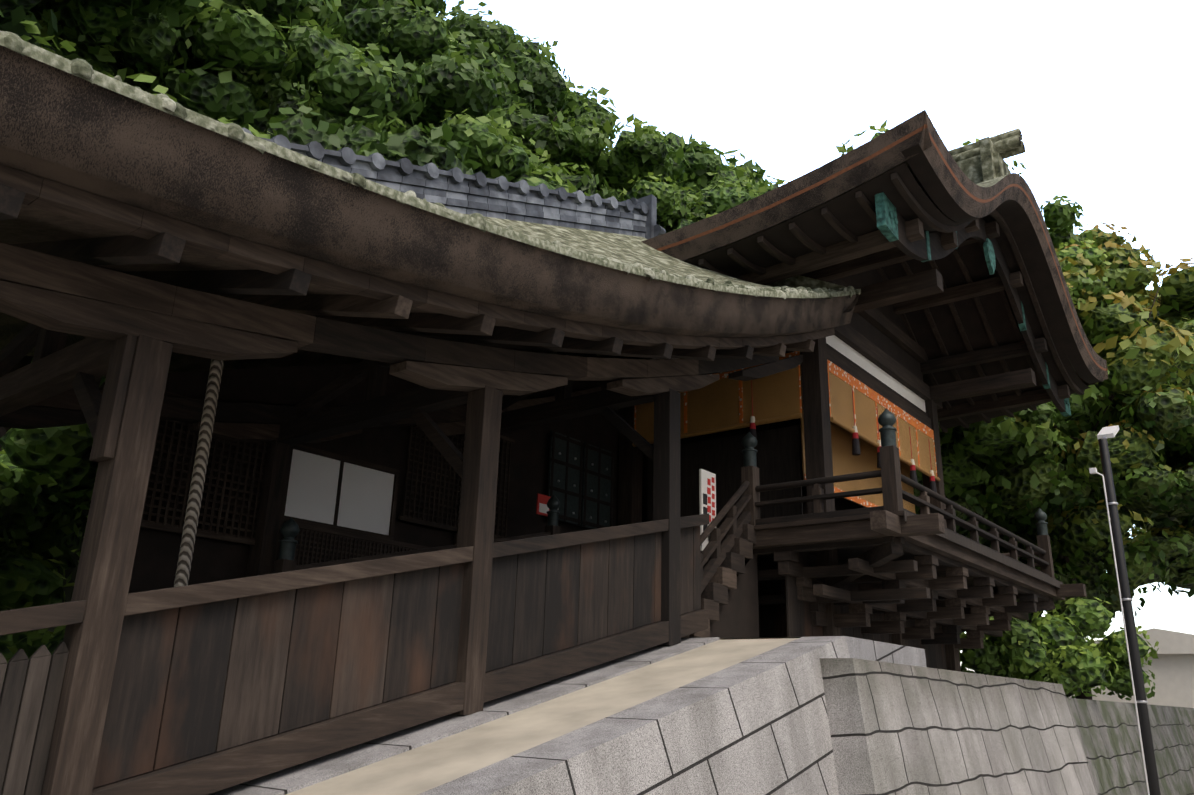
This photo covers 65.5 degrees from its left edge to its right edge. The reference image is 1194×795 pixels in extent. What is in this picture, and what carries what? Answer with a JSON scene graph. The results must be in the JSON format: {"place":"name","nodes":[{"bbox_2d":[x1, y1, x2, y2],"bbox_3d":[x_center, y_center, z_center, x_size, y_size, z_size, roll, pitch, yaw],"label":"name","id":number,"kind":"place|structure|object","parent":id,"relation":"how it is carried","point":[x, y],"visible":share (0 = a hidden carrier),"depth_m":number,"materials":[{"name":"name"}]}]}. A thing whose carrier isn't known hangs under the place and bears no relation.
{"place":"outdoors","nodes":[
{"label":"outdoors","id":0,"kind":"place"},
{"bbox_2d":[43,510,1076,633],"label":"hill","id":1,"kind":"structure","parent":0,"point":[68,590],"depth_m":16.73,"materials":[{"name":"green plant"}]},
{"bbox_2d":[0,0,758,357],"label":"leaf","id":2,"kind":"object","parent":1,"relation":"on","point":[146,36],"visible":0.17,"depth_m":14.39,"materials":[{"name":"green plant"}]},
{"bbox_2d":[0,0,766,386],"bbox_3d":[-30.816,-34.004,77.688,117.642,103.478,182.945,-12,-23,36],"label":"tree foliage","id":3,"kind":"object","parent":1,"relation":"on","point":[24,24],"visible":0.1,"depth_m":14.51,"materials":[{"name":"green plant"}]},
{"bbox_2d":[437,0,1193,671],"label":"sky","id":4,"kind":"structure","parent":0,"point":[1099,94],"materials":[{"name":"white"}]},
{"label":"ground","id":5,"kind":"structure","parent":0,"visible":0},
{"bbox_2d":[0,164,834,794],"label":"corridor","id":6,"kind":"object","parent":5,"relation":"on","point":[230,664],"visible":0.94,"depth_m":6.59,"materials":[{"name":"brown wood"}]},
{"bbox_2d":[0,30,860,371],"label":"roof","id":7,"kind":"structure","parent":6,"relation":"on","point":[458,232],"depth_m":6.09,"materials":[{"name":"brown wood"}]},
{"bbox_2d":[0,112,1149,697],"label":"leaf","id":8,"kind":"object","parent":5,"relation":"on","point":[46,584],"visible":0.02,"depth_m":16.68,"materials":[{"name":"green plant"}]},
{"bbox_2d":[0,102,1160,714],"bbox_3d":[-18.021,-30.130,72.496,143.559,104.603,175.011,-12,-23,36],"label":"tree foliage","id":9,"kind":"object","parent":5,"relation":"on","point":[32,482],"visible":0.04,"depth_m":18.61,"materials":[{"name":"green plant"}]},
{"bbox_2d":[0,108,1180,699],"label":"trunks","id":10,"kind":"object","parent":5,"relation":"on","point":[26,360],"depth_m":20.21,"materials":[{"name":"brown plant"}]},
{"bbox_2d":[915,222,1193,623],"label":"tree foliage","id":11,"kind":"object","parent":10,"relation":"attached to","point":[1164,448],"visible":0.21,"depth_m":19.20,"materials":[{"name":"green plant"}]},
{"bbox_2d":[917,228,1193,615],"bbox_3d":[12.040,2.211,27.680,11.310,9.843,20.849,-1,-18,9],"label":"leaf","id":12,"kind":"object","parent":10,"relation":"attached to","point":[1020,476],"visible":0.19,"depth_m":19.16,"materials":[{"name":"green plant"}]},
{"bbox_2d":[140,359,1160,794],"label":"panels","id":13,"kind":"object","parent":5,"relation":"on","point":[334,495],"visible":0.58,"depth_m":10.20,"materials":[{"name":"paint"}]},
{"bbox_2d":[208,636,1193,794],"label":"stone","id":14,"kind":"object","parent":5,"relation":"on","point":[832,715],"visible":0.85,"depth_m":7.56,"materials":[{"name":"stone"}]},
{"bbox_2d":[617,268,1086,671],"bbox_3d":[2.702,1.200,15.710,8.230,6.806,7.910,-12,-23,36],"label":"shrine","id":15,"kind":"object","parent":14,"relation":"on","point":[932,586],"visible":0.58,"depth_m":13.27,"materials":[{"name":"brown wood"}]},
{"bbox_2d":[536,110,1107,432],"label":"roof","id":16,"kind":"structure","parent":15,"relation":"on","point":[912,195],"depth_m":13.21,"materials":[{"name":"brown wood"}]},
{"bbox_2d":[681,408,1054,637],"bbox_3d":[2.349,2.650,14.340,6.805,2.720,8.777,-12,-23,36],"label":"railing","id":17,"kind":"object","parent":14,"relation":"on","point":[729,599],"visible":0.48,"depth_m":11.10,"materials":[{"name":"brown wood"}]},
{"bbox_2d":[1069,628,1193,707],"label":"building","id":18,"kind":"structure","parent":5,"relation":"on","point":[1171,667],"depth_m":33.21,"materials":[{"name":"paint"}]}
]}

